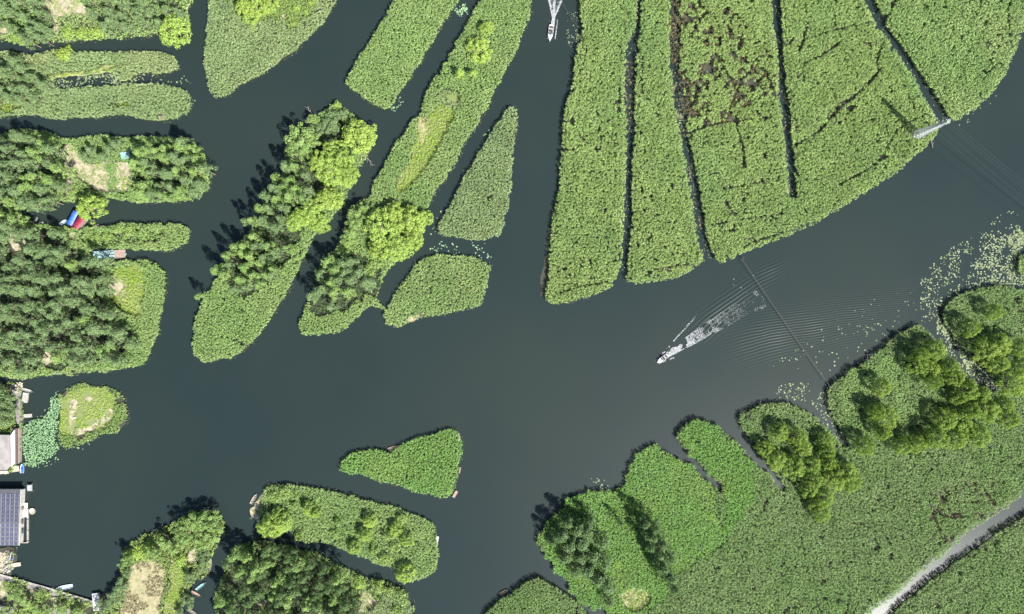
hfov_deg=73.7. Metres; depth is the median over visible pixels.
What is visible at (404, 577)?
willow tree
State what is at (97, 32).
shrub
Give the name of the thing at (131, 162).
poplar tree
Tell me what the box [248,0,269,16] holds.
willow tree
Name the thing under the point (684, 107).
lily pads
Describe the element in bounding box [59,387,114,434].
grass
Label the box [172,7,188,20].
poplar tree
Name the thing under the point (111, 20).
poplar tree
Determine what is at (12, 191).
poplar tree
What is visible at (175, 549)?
broadleaf tree
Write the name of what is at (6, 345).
poplar tree
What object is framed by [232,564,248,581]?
poplar tree
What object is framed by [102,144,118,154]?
poplar tree
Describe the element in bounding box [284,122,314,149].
broadleaf tree
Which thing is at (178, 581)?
grass
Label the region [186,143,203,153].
poplar tree
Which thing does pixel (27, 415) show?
jetty
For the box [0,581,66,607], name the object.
bare soil
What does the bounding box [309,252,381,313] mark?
undergrowth
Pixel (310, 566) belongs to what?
poplar tree
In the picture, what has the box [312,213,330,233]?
willow tree
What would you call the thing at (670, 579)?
poplar tree
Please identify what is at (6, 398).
broadleaf tree
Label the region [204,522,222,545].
broadleaf tree
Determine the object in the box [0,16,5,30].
poplar tree
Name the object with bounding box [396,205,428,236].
willow tree
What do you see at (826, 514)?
willow tree
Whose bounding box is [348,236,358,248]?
shrub
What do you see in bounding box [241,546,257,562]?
poplar tree
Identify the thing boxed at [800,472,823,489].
willow tree
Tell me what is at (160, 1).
poplar tree
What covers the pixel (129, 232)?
shrub
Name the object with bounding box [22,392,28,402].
concrete landing
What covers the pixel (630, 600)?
grass
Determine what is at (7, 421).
reed bed
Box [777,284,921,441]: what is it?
lily pads
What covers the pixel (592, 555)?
poplar tree
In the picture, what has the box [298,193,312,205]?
poplar tree
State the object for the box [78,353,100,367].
poplar tree
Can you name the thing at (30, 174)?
poplar tree
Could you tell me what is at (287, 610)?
poplar tree
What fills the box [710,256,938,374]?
ripples
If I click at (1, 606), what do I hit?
yard
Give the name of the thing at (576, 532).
poplar tree
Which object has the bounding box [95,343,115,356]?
poplar tree
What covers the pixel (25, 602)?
broadleaf tree
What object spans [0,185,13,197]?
poplar tree
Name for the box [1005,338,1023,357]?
willow tree
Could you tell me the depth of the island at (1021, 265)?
266.42 m
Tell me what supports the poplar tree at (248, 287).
on the island at (296, 237)
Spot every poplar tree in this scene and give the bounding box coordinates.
[0,0,16,15]
[0,5,18,19]
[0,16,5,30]
[0,60,8,67]
[0,66,14,82]
[0,85,13,93]
[0,136,18,153]
[0,144,27,158]
[0,153,10,162]
[0,160,21,172]
[0,170,19,182]
[0,173,14,187]
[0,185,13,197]
[0,209,14,220]
[0,220,25,232]
[0,230,22,244]
[0,245,9,256]
[0,274,15,284]
[0,284,18,295]
[0,302,23,312]
[0,309,21,325]
[0,325,10,338]
[0,338,22,349]
[0,365,11,376]
[1,92,22,105]
[1,195,19,210]
[1,261,22,273]
[1,353,22,367]
[3,272,27,283]
[5,23,28,37]
[6,85,27,95]
[6,185,33,197]
[6,314,34,324]
[6,326,33,341]
[7,55,25,71]
[7,212,32,227]
[8,129,31,146]
[8,157,36,173]
[9,0,30,10]
[9,284,30,297]
[10,229,33,239]
[10,254,39,267]
[12,340,36,353]
[13,94,33,106]
[13,364,36,377]
[14,149,40,159]
[15,32,40,49]
[15,62,34,77]
[15,75,32,86]
[16,196,40,211]
[17,181,41,196]
[18,12,38,26]
[18,83,39,100]
[18,174,37,184]
[19,158,46,171]
[20,300,42,314]
[21,352,48,367]
[22,134,40,146]
[22,272,48,283]
[22,328,40,340]
[23,226,45,244]
[23,243,46,259]
[24,26,48,43]
[24,260,50,278]
[25,0,50,13]
[25,73,40,81]
[25,146,50,162]
[25,171,49,187]
[26,199,56,213]
[26,284,45,299]
[27,91,44,105]
[29,317,54,328]
[29,335,53,347]
[32,8,55,25]
[32,33,53,45]
[32,182,56,196]
[33,22,56,38]
[35,273,58,286]
[35,322,56,336]
[36,80,57,92]
[36,136,59,154]
[37,301,60,315]
[38,244,57,259]
[41,144,69,157]
[41,159,62,170]
[41,174,60,185]
[42,195,63,206]
[44,256,66,266]
[44,341,65,353]
[45,310,69,322]
[46,229,68,242]
[47,287,70,300]
[48,295,73,313]
[49,272,70,284]
[50,163,78,179]
[50,182,73,191]
[50,349,69,364]
[51,246,77,258]
[51,322,75,335]
[58,283,80,297]
[62,316,85,330]
[62,343,82,356]
[63,293,86,307]
[64,259,84,272]
[65,351,86,366]
[70,275,88,288]
[70,330,94,342]
[73,340,94,354]
[78,257,95,268]
[78,276,103,289]
[78,313,101,325]
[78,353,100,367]
[79,303,105,317]
[80,151,93,165]
[80,282,100,298]
[81,0,94,6]
[84,7,102,22]
[85,146,99,155]
[85,321,103,336]
[89,254,114,270]
[95,274,115,285]
[95,308,116,319]
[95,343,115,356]
[96,153,112,164]
[96,286,115,296]
[98,0,114,9]
[98,21,117,36]
[98,322,120,337]
[100,7,118,20]
[101,352,120,362]
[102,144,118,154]
[102,308,123,320]
[104,16,121,30]
[105,335,123,349]
[110,139,123,150]
[111,325,130,339]
[111,354,133,366]
[112,0,129,11]
[116,11,132,25]
[119,20,136,34]
[122,0,140,10]
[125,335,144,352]
[127,158,147,175]
[130,6,149,22]
[132,146,152,161]
[133,15,152,33]
[134,187,152,202]
[136,0,155,11]
[136,166,150,178]
[136,178,154,192]
[138,156,157,169]
[145,7,158,20]
[145,167,159,178]
[145,189,162,203]
[149,147,165,161]
[151,0,165,9]
[154,18,169,31]
[154,181,166,191]
[156,191,174,201]
[157,152,169,164]
[158,168,178,181]
[159,143,176,157]
[161,4,177,17]
[162,0,178,8]
[166,181,177,192]
[167,150,184,166]
[171,163,187,176]
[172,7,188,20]
[172,141,192,155]
[173,185,192,201]
[175,136,193,149]
[179,155,193,166]
[179,175,198,187]
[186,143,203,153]
[188,165,205,178]
[188,186,201,199]
[191,153,205,165]
[194,178,208,190]
[194,291,207,301]
[198,162,217,177]
[210,263,229,276]
[213,593,230,608]
[218,269,233,281]
[220,585,237,599]
[221,250,239,261]
[221,556,236,568]
[224,260,238,270]
[224,595,244,613]
[227,543,248,562]
[228,241,246,254]
[228,285,241,294]
[232,273,252,285]
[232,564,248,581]
[233,562,251,577]
[237,246,249,258]
[237,581,258,599]
[238,240,252,251]
[238,262,252,275]
[239,604,253,613]
[240,218,254,226]
[241,282,256,292]
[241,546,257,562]
[244,249,260,263]
[244,590,263,607]
[246,569,258,583]
[247,215,259,226]
[247,231,264,243]
[247,269,263,281]
[249,558,267,575]
[251,242,264,252]
[251,581,269,600]
[254,203,269,215]
[254,257,270,269]
[254,281,266,290]
[254,565,270,581]
[256,215,274,227]
[256,605,269,613]
[258,190,271,203]
[258,252,275,265]
[260,540,276,558]
[261,270,271,280]
[261,555,275,568]
[262,240,279,254]
[263,204,277,214]
[263,603,277,613]
[267,184,283,195]
[267,268,281,280]
[267,585,280,601]
[268,265,283,273]
[270,173,284,184]
[270,223,284,233]
[270,248,283,258]
[270,571,286,587]
[271,195,284,204]
[271,544,288,559]
[272,590,286,607]
[275,214,288,225]
[276,580,291,599]
[277,183,292,193]
[277,609,292,613]
[278,203,290,214]
[279,160,294,173]
[281,559,297,574]
[282,243,293,253]
[282,548,298,563]
[282,588,294,609]
[283,189,298,205]
[284,176,297,185]
[286,574,299,588]
[289,163,305,176]
[289,583,308,597]
[290,183,303,196]
[291,554,310,572]
[297,567,312,583]
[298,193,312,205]
[300,172,310,181]
[301,595,316,611]
[303,185,316,197]
[304,553,317,570]
[306,290,319,302]
[310,583,323,601]
[310,602,325,613]
[313,573,327,588]
[313,595,327,611]
[314,285,327,296]
[315,268,327,281]
[318,561,331,575]
[320,253,337,270]
[322,604,341,613]
[323,575,335,594]
[324,276,338,289]
[325,300,338,310]
[328,285,343,300]
[328,592,340,605]
[329,264,341,276]
[331,566,347,585]
[332,274,345,285]
[335,256,351,271]
[335,578,349,593]
[335,605,343,613]
[339,590,357,610]
[340,266,354,277]
[342,286,356,299]
[345,274,356,284]
[346,257,360,268]
[349,600,366,613]
[354,265,366,278]
[359,277,376,292]
[454,69,464,80]
[469,70,477,79]
[545,530,557,546]
[551,523,568,542]
[556,546,573,565]
[558,535,578,552]
[560,513,575,528]
[567,517,587,537]
[567,560,583,577]
[570,530,594,551]
[571,543,590,564]
[577,518,597,540]
[577,557,598,578]
[583,510,595,524]
[585,543,602,563]
[589,565,606,587]
[592,530,610,549]
[592,549,613,571]
[596,573,616,594]
[601,592,614,607]
[615,515,623,525]
[634,512,651,529]
[640,526,660,543]
[643,536,655,552]
[648,516,660,533]
[649,545,665,561]
[651,557,670,575]
[652,531,669,550]
[657,543,676,565]
[661,564,677,583]
[666,579,680,594]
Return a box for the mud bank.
[540,209,554,295]
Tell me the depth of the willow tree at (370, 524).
261.95 m
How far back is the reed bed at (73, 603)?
265.25 m
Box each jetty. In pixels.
[10,562,20,567]
[11,466,19,471]
[23,414,31,417]
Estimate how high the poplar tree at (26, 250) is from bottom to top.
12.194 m
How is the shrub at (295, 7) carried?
on the island at (263, 37)
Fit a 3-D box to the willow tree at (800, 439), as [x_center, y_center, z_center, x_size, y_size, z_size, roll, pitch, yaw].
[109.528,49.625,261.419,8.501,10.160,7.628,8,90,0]
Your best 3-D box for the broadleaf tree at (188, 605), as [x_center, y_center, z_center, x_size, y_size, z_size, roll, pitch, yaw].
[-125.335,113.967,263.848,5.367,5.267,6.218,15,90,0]
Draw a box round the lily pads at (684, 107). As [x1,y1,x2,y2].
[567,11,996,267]
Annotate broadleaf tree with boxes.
[0,384,9,396]
[0,392,17,409]
[0,409,14,428]
[0,602,13,613]
[7,403,18,417]
[7,586,28,605]
[20,592,38,609]
[29,599,45,613]
[43,605,55,613]
[54,601,68,613]
[70,607,86,613]
[93,598,112,613]
[105,586,125,604]
[113,577,129,592]
[117,550,134,566]
[122,566,134,578]
[143,548,161,561]
[156,533,179,552]
[167,536,184,554]
[170,517,188,537]
[176,608,184,613]
[179,527,197,545]
[180,595,193,610]
[181,510,203,532]
[183,570,196,582]
[192,528,211,550]
[196,508,221,533]
[197,557,208,572]
[198,546,210,558]
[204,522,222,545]
[277,266,288,275]
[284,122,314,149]
[284,145,295,158]
[291,245,304,260]
[295,142,312,160]
[304,132,321,148]
[305,114,320,123]
[313,122,327,134]
[322,110,341,133]
[335,107,347,118]
[340,233,352,247]
[342,219,357,238]
[346,205,364,228]
[357,201,373,214]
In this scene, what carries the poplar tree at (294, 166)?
on the island at (296, 237)
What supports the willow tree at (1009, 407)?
on the island at (877, 546)
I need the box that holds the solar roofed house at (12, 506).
[0,489,24,544]
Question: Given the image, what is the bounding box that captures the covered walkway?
[11,428,21,463]
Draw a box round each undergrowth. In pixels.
[0,137,58,205]
[0,227,132,372]
[54,45,73,58]
[79,225,164,248]
[138,143,193,199]
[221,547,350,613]
[228,120,356,299]
[233,0,314,30]
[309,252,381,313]
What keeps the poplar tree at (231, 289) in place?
on the island at (296, 237)
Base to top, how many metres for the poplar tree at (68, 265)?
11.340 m
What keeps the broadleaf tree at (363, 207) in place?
on the island at (341, 302)
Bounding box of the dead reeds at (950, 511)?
[926,478,1017,547]
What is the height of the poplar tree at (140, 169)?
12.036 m
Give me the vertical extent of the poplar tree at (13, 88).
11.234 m
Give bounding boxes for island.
[0,0,190,43]
[0,53,190,119]
[0,132,209,375]
[0,384,23,470]
[0,546,97,613]
[61,385,125,445]
[108,512,222,613]
[196,108,369,359]
[207,0,335,95]
[217,541,411,613]
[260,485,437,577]
[303,0,528,333]
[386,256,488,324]
[539,287,1023,613]
[678,0,932,259]
[1017,256,1023,271]
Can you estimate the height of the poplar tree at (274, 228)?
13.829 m
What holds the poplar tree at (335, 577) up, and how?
on the island at (270, 587)
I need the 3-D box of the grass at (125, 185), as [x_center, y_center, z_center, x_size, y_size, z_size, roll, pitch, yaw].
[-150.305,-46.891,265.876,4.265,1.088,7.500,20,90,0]
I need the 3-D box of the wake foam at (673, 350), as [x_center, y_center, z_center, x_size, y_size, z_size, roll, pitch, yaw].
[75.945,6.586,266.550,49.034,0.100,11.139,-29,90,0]
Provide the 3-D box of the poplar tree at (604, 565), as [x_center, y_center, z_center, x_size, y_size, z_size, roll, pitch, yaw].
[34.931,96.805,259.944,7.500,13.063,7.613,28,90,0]
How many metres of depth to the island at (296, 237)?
266.42 m
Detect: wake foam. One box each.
[547,0,561,38]
[655,292,763,363]
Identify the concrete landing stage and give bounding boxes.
[21,503,28,542]
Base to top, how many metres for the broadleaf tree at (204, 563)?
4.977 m
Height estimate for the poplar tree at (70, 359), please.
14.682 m
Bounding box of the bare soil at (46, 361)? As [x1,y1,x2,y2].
[42,352,51,364]
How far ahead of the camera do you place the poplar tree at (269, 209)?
258.42 m
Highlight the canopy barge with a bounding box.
[92,250,126,258]
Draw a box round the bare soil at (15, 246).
[9,232,25,250]
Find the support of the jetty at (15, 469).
in the water
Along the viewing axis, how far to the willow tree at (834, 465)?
260.14 m
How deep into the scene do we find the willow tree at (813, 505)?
260.12 m
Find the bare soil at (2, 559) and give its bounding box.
[0,552,10,572]
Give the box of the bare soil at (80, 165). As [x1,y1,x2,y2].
[63,144,132,197]
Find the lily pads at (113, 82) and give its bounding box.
[56,73,195,103]
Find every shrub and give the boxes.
[3,584,10,592]
[9,582,19,590]
[11,31,24,43]
[33,589,44,599]
[38,595,47,603]
[55,48,71,62]
[62,25,74,39]
[71,185,83,198]
[75,26,88,40]
[81,190,93,202]
[87,25,105,40]
[88,231,100,245]
[101,228,112,242]
[113,226,123,233]
[124,224,135,236]
[128,548,138,560]
[134,544,149,558]
[135,226,147,238]
[144,537,155,547]
[175,553,187,567]
[195,172,206,181]
[267,489,281,506]
[279,486,292,499]
[289,490,298,499]
[290,500,297,508]
[291,4,299,13]
[294,532,303,541]
[308,0,318,6]
[331,528,339,537]
[332,100,341,108]
[337,243,350,254]
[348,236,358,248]
[355,574,365,589]
[362,264,375,279]
[366,256,381,270]
[369,544,378,555]
[371,580,386,593]
[378,552,391,565]
[379,254,391,266]
[382,527,394,540]
[385,586,395,596]
[388,539,400,551]
[390,605,405,613]
[392,589,409,607]
[396,513,407,524]
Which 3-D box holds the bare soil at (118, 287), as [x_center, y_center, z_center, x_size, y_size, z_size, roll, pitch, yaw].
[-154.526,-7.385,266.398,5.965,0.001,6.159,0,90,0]
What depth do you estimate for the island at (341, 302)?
266.42 m
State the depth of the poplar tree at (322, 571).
259.26 m
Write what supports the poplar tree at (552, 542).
on the island at (877, 546)
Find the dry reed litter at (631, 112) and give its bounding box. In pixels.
[623,3,794,253]
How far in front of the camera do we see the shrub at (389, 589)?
263.87 m
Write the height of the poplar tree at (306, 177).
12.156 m
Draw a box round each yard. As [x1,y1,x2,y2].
[0,605,13,613]
[48,607,71,613]
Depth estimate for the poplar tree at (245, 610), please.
260.32 m
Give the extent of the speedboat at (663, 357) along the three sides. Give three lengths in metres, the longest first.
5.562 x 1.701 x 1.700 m
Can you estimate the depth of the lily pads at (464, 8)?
266.66 m
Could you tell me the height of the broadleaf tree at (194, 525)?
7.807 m
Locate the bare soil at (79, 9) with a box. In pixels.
[44,0,89,34]
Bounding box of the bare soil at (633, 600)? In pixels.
[619,588,649,610]
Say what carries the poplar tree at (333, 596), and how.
on the island at (270, 587)
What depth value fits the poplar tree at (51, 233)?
259.01 m
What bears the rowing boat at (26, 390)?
on the water
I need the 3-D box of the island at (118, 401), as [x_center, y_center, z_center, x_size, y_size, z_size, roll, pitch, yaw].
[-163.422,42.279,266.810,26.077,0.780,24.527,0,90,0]
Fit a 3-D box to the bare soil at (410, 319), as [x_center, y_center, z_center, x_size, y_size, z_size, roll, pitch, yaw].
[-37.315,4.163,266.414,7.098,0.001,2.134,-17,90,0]
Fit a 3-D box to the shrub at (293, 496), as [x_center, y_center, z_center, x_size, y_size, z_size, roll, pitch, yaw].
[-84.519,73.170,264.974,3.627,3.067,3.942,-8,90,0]
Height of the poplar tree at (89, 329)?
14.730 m
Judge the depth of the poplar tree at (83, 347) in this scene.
256.47 m
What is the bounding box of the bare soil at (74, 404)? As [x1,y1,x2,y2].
[68,399,77,425]
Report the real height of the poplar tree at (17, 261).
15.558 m
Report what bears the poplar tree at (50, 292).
on the island at (57, 337)
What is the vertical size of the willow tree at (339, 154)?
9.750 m
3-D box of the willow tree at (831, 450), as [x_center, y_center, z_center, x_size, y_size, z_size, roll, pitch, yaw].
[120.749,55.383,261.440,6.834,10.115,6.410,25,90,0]
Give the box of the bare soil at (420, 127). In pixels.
[417,118,426,143]
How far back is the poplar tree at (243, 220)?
257.06 m
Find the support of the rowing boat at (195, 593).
on the water
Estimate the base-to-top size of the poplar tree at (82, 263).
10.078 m
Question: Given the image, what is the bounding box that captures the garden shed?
[120,151,131,159]
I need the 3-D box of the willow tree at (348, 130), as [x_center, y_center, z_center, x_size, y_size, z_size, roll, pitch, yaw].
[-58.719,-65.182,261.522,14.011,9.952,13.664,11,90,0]
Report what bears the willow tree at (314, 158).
on the island at (296, 237)
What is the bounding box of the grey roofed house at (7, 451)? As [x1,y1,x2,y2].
[0,430,14,473]
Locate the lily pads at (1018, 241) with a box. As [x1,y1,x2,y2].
[920,211,1023,320]
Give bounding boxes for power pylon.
[908,118,950,141]
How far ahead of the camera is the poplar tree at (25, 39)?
258.21 m
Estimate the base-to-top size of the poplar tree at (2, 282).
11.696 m
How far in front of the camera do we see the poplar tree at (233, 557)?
259.51 m
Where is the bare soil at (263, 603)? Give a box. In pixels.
[254,595,265,607]
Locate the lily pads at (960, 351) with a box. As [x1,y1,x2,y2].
[936,314,993,390]
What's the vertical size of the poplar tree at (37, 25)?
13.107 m
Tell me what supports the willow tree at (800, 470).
on the island at (877, 546)
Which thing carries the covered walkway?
on the island at (13, 401)
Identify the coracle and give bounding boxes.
[29,508,34,513]
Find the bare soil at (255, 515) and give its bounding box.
[250,492,264,522]
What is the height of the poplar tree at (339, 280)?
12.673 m
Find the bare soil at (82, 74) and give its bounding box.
[49,65,121,77]
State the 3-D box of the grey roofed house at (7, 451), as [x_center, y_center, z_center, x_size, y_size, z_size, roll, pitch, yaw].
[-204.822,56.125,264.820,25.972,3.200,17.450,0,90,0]
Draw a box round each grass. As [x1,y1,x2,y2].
[0,94,19,113]
[51,64,122,78]
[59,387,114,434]
[111,265,147,315]
[120,176,130,193]
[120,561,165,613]
[163,562,185,613]
[395,105,454,191]
[417,117,426,142]
[438,89,459,109]
[621,589,648,611]
[837,355,932,429]
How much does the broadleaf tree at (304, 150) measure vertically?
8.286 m
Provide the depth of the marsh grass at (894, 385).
264.49 m
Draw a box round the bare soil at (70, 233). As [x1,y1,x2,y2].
[69,232,76,239]
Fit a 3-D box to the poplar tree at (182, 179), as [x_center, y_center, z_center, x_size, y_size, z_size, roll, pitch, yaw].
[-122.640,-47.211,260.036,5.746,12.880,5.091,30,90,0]
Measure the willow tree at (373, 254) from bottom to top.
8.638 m
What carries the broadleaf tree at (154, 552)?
on the island at (166, 555)
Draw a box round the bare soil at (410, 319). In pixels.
[408,314,422,321]
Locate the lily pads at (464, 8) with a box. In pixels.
[391,3,489,257]
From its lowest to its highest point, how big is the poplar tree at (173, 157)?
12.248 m
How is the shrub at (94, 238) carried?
on the island at (57, 337)
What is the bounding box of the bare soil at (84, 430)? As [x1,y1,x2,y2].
[71,409,112,435]
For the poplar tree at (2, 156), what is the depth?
261.03 m
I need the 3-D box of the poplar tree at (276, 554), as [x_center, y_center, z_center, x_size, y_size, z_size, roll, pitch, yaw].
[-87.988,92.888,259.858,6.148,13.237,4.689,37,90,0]
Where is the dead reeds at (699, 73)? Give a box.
[666,0,776,128]
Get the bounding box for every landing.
[10,384,22,426]
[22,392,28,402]
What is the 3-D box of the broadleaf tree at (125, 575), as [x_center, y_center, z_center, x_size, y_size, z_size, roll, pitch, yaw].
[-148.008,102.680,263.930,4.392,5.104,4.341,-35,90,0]
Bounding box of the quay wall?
[0,574,92,606]
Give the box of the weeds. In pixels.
[0,0,666,613]
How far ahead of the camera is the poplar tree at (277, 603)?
255.88 m
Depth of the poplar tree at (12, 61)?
259.61 m
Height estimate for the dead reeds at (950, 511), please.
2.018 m
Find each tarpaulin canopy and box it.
[67,210,78,225]
[73,216,86,229]
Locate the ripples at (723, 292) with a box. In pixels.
[679,256,788,349]
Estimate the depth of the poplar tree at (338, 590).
259.46 m
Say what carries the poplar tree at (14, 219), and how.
on the island at (57, 337)
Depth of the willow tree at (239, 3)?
260.61 m
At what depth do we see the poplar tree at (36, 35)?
258.84 m
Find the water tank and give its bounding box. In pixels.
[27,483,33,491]
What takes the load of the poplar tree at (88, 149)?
on the island at (57, 337)
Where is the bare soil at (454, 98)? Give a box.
[439,90,460,109]
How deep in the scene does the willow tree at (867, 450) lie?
258.99 m
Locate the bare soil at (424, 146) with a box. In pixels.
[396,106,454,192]
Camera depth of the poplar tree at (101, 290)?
258.20 m
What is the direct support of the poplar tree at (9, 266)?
on the island at (57, 337)
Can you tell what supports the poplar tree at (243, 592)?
on the island at (270, 587)
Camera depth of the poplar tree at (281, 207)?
257.52 m
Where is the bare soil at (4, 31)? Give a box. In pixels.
[0,28,7,34]
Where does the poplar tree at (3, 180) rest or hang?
on the island at (57, 337)
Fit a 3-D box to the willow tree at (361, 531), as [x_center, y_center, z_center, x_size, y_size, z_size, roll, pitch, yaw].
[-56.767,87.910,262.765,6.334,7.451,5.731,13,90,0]
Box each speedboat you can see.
[548,23,553,41]
[657,354,668,361]
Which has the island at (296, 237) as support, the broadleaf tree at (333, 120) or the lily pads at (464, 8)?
the broadleaf tree at (333, 120)
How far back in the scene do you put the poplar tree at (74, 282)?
256.80 m
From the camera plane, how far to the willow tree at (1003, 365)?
258.59 m
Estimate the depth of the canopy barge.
266.24 m
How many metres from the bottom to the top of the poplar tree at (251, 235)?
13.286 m
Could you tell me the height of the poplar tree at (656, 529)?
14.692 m
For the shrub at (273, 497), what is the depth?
264.26 m
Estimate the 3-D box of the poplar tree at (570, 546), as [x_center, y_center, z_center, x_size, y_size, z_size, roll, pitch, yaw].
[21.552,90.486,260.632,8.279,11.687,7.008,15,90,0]
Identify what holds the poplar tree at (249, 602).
on the island at (270, 587)
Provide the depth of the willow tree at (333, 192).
259.70 m
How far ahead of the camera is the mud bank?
266.69 m
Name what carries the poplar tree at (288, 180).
on the island at (296, 237)
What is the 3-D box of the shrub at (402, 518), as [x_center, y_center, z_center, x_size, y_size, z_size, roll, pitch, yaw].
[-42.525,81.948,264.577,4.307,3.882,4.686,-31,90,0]
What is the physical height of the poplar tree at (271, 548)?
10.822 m
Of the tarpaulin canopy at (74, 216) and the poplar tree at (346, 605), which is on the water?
the tarpaulin canopy at (74, 216)
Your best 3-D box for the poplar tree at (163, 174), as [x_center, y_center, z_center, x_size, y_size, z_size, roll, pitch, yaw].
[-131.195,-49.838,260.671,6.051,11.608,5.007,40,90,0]
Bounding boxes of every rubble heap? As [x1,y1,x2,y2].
[0,557,13,573]
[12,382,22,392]
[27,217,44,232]
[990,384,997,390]
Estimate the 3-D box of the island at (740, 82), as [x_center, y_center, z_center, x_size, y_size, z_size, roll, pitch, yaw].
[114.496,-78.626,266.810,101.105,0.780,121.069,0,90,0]
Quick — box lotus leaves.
[22,396,61,466]
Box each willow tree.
[76,195,108,224]
[158,12,191,49]
[235,0,255,15]
[241,9,258,24]
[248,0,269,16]
[255,518,271,533]
[259,0,278,13]
[260,512,289,538]
[269,506,284,520]
[271,511,293,532]
[284,210,303,231]
[289,206,315,229]
[301,198,324,226]
[301,500,315,516]
[308,149,330,173]
[308,216,326,230]
[310,508,321,517]
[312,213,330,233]
[313,187,343,209]
[315,151,349,186]
[323,139,347,157]
[331,147,354,168]
[338,163,360,187]
[342,118,377,153]
[348,540,360,554]
[357,527,372,541]
[361,207,400,246]
[362,513,377,527]
[367,240,388,259]
[382,201,405,225]
[383,233,414,261]
[389,521,404,536]
[394,561,416,583]
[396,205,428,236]
[400,534,413,546]
[402,228,423,250]
[416,209,433,226]
[465,37,492,63]
[478,21,494,36]
[755,440,775,457]
[764,446,787,471]
[768,421,789,441]
[782,453,805,481]
[786,427,808,446]
[792,440,812,457]
[798,479,817,498]
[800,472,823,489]
[803,455,820,474]
[807,496,824,511]
[810,505,830,522]
[813,486,833,506]
[815,431,835,449]
[818,444,835,458]
[820,454,837,470]
[822,466,846,492]
[831,461,859,484]
[840,473,861,493]
[853,436,875,455]
[865,402,885,419]
[870,377,891,397]
[870,403,899,429]
[873,421,892,440]
[890,434,913,454]
[903,351,930,376]
[904,434,926,453]
[911,345,930,360]
[916,433,935,447]
[917,360,940,380]
[920,423,949,449]
[922,338,946,360]
[923,373,944,390]
[929,407,957,431]
[938,356,960,376]
[942,368,965,386]
[942,429,966,449]
[946,409,972,434]
[948,389,967,405]
[954,377,979,400]
[958,319,983,337]
[958,401,982,420]
[960,420,980,439]
[966,422,991,447]
[970,385,992,403]
[971,336,999,367]
[972,396,1001,422]
[981,303,1004,320]
[984,332,1012,355]
[986,354,1010,374]
[993,370,1023,398]
[994,396,1015,413]
[998,410,1021,429]
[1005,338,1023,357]
[1009,358,1023,374]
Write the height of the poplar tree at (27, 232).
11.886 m
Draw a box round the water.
[0,0,1023,613]
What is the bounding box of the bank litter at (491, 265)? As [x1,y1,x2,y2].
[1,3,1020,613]
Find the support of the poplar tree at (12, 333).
on the island at (57, 337)
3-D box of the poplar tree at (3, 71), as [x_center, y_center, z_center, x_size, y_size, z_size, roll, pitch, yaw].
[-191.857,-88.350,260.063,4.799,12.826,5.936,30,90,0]
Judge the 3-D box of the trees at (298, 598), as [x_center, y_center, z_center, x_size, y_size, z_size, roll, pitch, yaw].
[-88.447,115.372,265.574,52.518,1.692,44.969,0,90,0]
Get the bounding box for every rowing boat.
[20,464,23,472]
[21,388,33,391]
[56,584,72,589]
[190,590,201,596]
[250,494,256,503]
[388,446,399,450]
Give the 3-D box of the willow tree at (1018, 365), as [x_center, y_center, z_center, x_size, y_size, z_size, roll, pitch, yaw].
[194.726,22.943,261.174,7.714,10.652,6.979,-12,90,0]
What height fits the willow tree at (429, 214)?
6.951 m
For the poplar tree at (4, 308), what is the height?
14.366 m
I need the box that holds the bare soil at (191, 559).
[188,549,197,563]
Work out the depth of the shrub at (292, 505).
263.37 m
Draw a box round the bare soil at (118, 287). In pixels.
[108,280,123,295]
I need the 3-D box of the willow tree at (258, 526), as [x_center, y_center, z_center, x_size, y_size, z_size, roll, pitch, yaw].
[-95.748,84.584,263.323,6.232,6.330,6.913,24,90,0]
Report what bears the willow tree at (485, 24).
on the island at (341, 302)
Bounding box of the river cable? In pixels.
[741,258,828,384]
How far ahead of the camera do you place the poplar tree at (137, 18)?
258.94 m
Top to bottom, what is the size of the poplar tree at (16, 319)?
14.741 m
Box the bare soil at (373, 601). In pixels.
[358,591,390,613]
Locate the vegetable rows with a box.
[103,162,118,190]
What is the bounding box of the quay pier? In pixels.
[92,592,104,610]
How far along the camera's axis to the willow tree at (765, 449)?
260.73 m
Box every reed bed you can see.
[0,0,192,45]
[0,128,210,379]
[0,382,23,471]
[3,551,97,613]
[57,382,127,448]
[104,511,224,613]
[191,104,370,362]
[213,540,414,613]
[339,429,462,497]
[345,0,458,109]
[368,588,412,613]
[437,106,517,240]
[485,576,585,613]
[535,443,728,613]
[537,284,1023,613]
[545,0,637,303]
[625,0,703,283]
[679,417,756,534]
[873,0,1023,120]
[892,514,1023,613]
[1017,253,1023,275]
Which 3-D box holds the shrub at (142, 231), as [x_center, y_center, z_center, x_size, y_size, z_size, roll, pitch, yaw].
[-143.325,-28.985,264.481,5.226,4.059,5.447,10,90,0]

